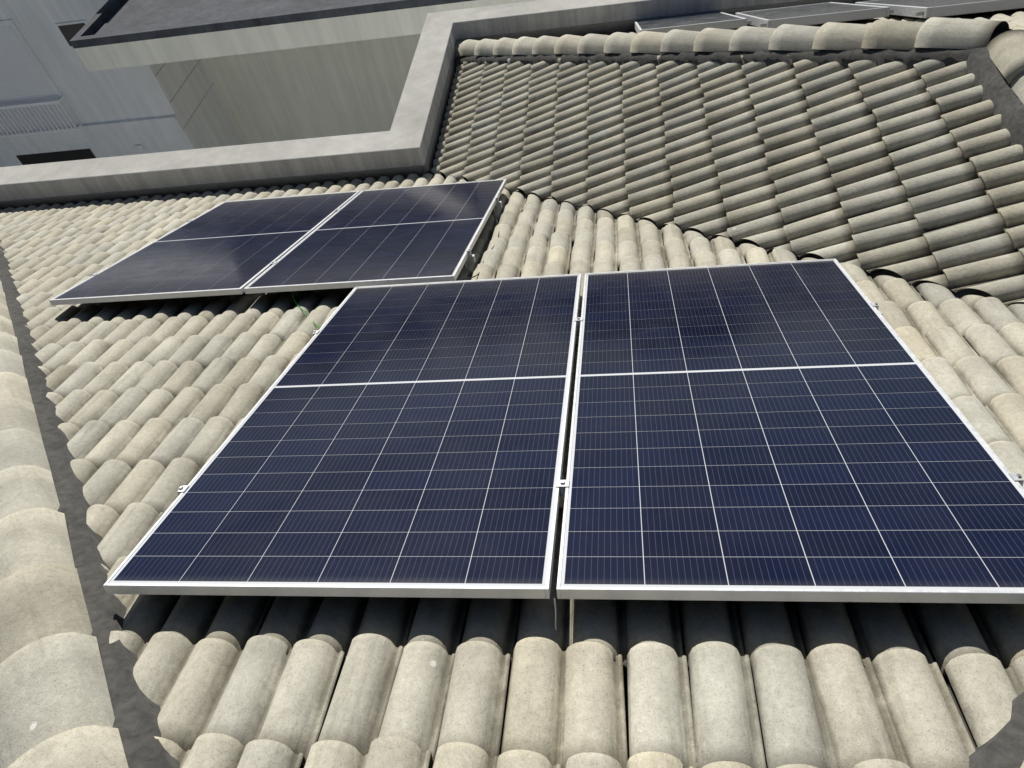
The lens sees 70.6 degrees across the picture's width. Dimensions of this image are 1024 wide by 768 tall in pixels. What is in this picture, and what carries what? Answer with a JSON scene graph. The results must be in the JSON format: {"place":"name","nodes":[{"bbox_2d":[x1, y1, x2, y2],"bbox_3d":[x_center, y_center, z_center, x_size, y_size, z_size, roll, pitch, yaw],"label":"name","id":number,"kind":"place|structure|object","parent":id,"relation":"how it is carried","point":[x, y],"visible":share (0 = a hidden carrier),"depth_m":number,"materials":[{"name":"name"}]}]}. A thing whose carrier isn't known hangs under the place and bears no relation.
{"place":"outdoors","nodes":[
{"label":"outdoors","id":0,"kind":"place"},
{"bbox_2d":[0,281,128,767],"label":"ridge cap tiles","id":1,"kind":"object","parent":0,"point":[56,709],"visible":1,"depth_m":2.02,"materials":[{"name":"concrete"}]},
{"bbox_2d":[456,29,1011,69],"bbox_3d":[1.200,-3.051,6.693,5.926,1.865,0.455,39,66,34],"label":"hip mortar","id":2,"kind":"object","parent":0,"point":[911,58],"visible":0.34,"depth_m":5.51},
{"bbox_2d":[455,17,1009,56],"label":"ridge tiles","id":3,"kind":"object","parent":2,"relation":"on","point":[941,32],"visible":0.98,"depth_m":5.50,"materials":[{"name":"concrete"}]},
{"label":"ground","id":4,"kind":"structure","parent":0,"visible":0},
{"bbox_2d":[0,0,420,166],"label":"wall","id":5,"kind":"structure","parent":4,"relation":"on","point":[344,88],"depth_m":16.37,"materials":[{"name":"white concrete"}]},
{"bbox_2d":[0,27,75,133],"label":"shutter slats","id":6,"kind":"object","parent":5,"relation":"attached to","point":[12,98],"visible":0.94,"depth_m":15.28,"materials":[{"name":"white metal"}]},
{"bbox_2d":[0,95,81,137],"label":"railing","id":7,"kind":"object","parent":5,"relation":"on","point":[33,104],"visible":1,"depth_m":15.64,"materials":[{"name":"white metal"}]},
{"bbox_2d":[74,0,534,71],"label":"roof fascia","id":8,"kind":"structure","parent":5,"relation":"attached to","point":[369,26],"depth_m":12.19,"materials":[{"name":"grey concrete"}]},
{"bbox_2d":[69,0,473,48],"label":"flat roof","id":9,"kind":"structure","parent":8,"relation":"on","point":[115,21],"depth_m":12.45,"materials":[{"name":"grey concrete"}]},
{"bbox_2d":[0,0,801,200],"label":"parapet","id":10,"kind":"structure","parent":4,"relation":"on","point":[405,141],"depth_m":7.79,"materials":[{"name":"grey concrete"}]},
{"bbox_2d":[0,0,871,209],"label":"flashing","id":11,"kind":"object","parent":10,"relation":"attached to","point":[610,28],"visible":0.39,"depth_m":7.89,"materials":[{"name":"grey metal"}]},
{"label":"house","id":12,"kind":"structure","parent":4,"relation":"on"},
{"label":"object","id":13,"kind":"object","parent":12,"relation":"on","visible":0},
{"bbox_2d":[605,8,1023,34],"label":"tiles","id":14,"kind":"object","parent":13,"relation":"on","point":[1013,19],"visible":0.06,"depth_m":5.79,"materials":[{"name":"ceramic"}]},
{"bbox_2d":[634,12,751,33],"bbox_3d":[1.847,-3.862,7.750,1.100,0.779,1.788,-2,50,9],"label":"solar panel","id":15,"kind":"object","parent":14,"relation":"on","point":[701,22],"visible":0.76,"depth_m":7.21,"materials":[{"name":"metal"}]},
{"bbox_2d":[735,2,893,27],"bbox_3d":[2.842,-3.615,7.067,1.100,0.779,1.788,-2,50,9],"label":"solar panel","id":16,"kind":"object","parent":14,"relation":"on","point":[815,14],"visible":0.88,"depth_m":6.40,"materials":[{"name":"metal"}]},
{"bbox_2d":[855,0,1023,17],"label":"collector","id":17,"kind":"object","parent":14,"relation":"on","point":[925,8],"visible":0.77,"depth_m":5.64,"materials":[{"name":"metal"}]},
{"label":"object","id":18,"kind":"object","parent":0,"visible":0},
{"bbox_2d":[258,223,980,767],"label":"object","id":19,"kind":"object","parent":18,"relation":"on","point":[946,679],"depth_m":1.84,"materials":[{"name":"grey"}]},
{"bbox_2d":[0,240,179,767],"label":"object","id":20,"kind":"object","parent":19,"relation":"on","point":[136,710],"visible":0.36,"depth_m":2.27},
{"bbox_2d":[0,173,1023,767],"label":"tiles","id":21,"kind":"object","parent":19,"relation":"on","point":[156,401],"visible":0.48,"depth_m":1.95,"materials":[{"name":"ceramic"}]},
{"bbox_2d":[91,196,501,275],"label":"panel clamps","id":22,"kind":"object","parent":21,"relation":"on","point":[471,258],"visible":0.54,"depth_m":4.75,"materials":[{"name":"metal"}]},
{"bbox_2d":[49,191,359,304],"bbox_3d":[-2.138,-1.109,5.506,1.303,0.925,2.223,-2,50,9],"label":"solar panel frame","id":23,"kind":"object","parent":22,"relation":"on","point":[149,296],"visible":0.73,"depth_m":4.51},
{"bbox_2d":[52,191,357,299],"bbox_3d":[-2.139,-1.121,5.500,1.283,0.889,2.193,-2,50,9],"label":"solar panel","id":24,"kind":"object","parent":23,"relation":"in","point":[232,245],"visible":1,"depth_m":5.22,"materials":[{"name":"blue glass"}]},
{"bbox_2d":[244,179,506,293],"bbox_3d":[-0.831,-1.157,5.301,1.303,0.925,2.223,-2,50,9],"label":"solar panel frame","id":25,"kind":"object","parent":22,"relation":"on","point":[336,285],"visible":0.74,"depth_m":4.31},
{"bbox_2d":[247,179,504,287],"bbox_3d":[-0.833,-1.168,5.295,1.283,0.889,2.193,-2,50,9],"label":"solar panel","id":26,"kind":"object","parent":25,"relation":"in","point":[408,232],"visible":1,"depth_m":5.00,"materials":[{"name":"blue glass"}]},
{"bbox_2d":[291,212,556,629],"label":"cables","id":27,"kind":"object","parent":21,"relation":"on","point":[463,278],"visible":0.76,"depth_m":4.26,"materials":[{"name":"black plastic"}]},
{"bbox_2d":[177,302,1023,507],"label":"panel clamps","id":28,"kind":"object","parent":21,"relation":"on","point":[562,484],"visible":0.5,"depth_m":2.31,"materials":[{"name":"metal"}]},
{"bbox_2d":[103,274,581,598],"bbox_3d":[-0.403,0.005,3.043,1.303,0.925,2.223,-2,50,9],"label":"solar panel frame","id":29,"kind":"object","parent":28,"relation":"on","point":[359,591],"visible":0.82,"depth_m":2.04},
{"bbox_2d":[109,275,578,586],"bbox_3d":[-0.404,-0.007,3.036,1.283,0.889,2.193,-2,50,9],"label":"solar panel","id":30,"kind":"object","parent":29,"relation":"in","point":[403,435],"visible":1,"depth_m":2.54,"materials":[{"name":"blue glass"}]},
{"bbox_2d":[556,259,1023,603],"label":"solar panel frame","id":31,"kind":"object","parent":28,"relation":"on","point":[871,595],"visible":0.67,"depth_m":1.84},
{"bbox_2d":[560,260,1023,590],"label":"solar panel","id":32,"kind":"object","parent":31,"relation":"in","point":[796,425],"visible":1,"depth_m":2.33,"materials":[{"name":"blue glass"}]},
{"bbox_2d":[445,178,1008,301],"bbox_3d":[-1.485,-1.206,5.221,3.751,2.347,9.944,-40,55,-21],"label":"debris","id":33,"kind":"object","parent":19,"relation":"on","point":[916,285],"visible":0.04,"depth_m":3.90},
{"bbox_2d":[670,103,1023,274],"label":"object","id":34,"kind":"object","parent":19,"relation":"on","point":[915,195],"depth_m":4.24,"materials":[{"name":"grey ceramic"}]},
{"bbox_2d":[431,55,1023,305],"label":"tiles","id":35,"kind":"object","parent":34,"relation":"on","point":[600,135],"visible":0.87,"depth_m":4.84,"materials":[{"name":"ceramic"}]},
{"bbox_2d":[432,172,1023,317],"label":"roof valley","id":36,"kind":"object","parent":34,"relation":"on","point":[959,294],"visible":0.17,"depth_m":4.08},
{"bbox_2d":[966,47,1023,160],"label":"ridge cement mortar","id":37,"kind":"object","parent":34,"relation":"on","point":[999,93],"visible":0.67,"depth_m":4.09,"materials":[{"name":"grey concrete"}]},
{"bbox_2d":[986,29,1023,103],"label":"ridge","id":38,"kind":"object","parent":37,"relation":"on","point":[1006,50],"visible":1,"depth_m":4.11,"materials":[{"name":"ceramic"}]},
{"bbox_2d":[969,692,1023,767],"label":"hip mortar","id":39,"kind":"object","parent":19,"relation":"on","point":[1003,747],"visible":0.44,"depth_m":1.50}
]}

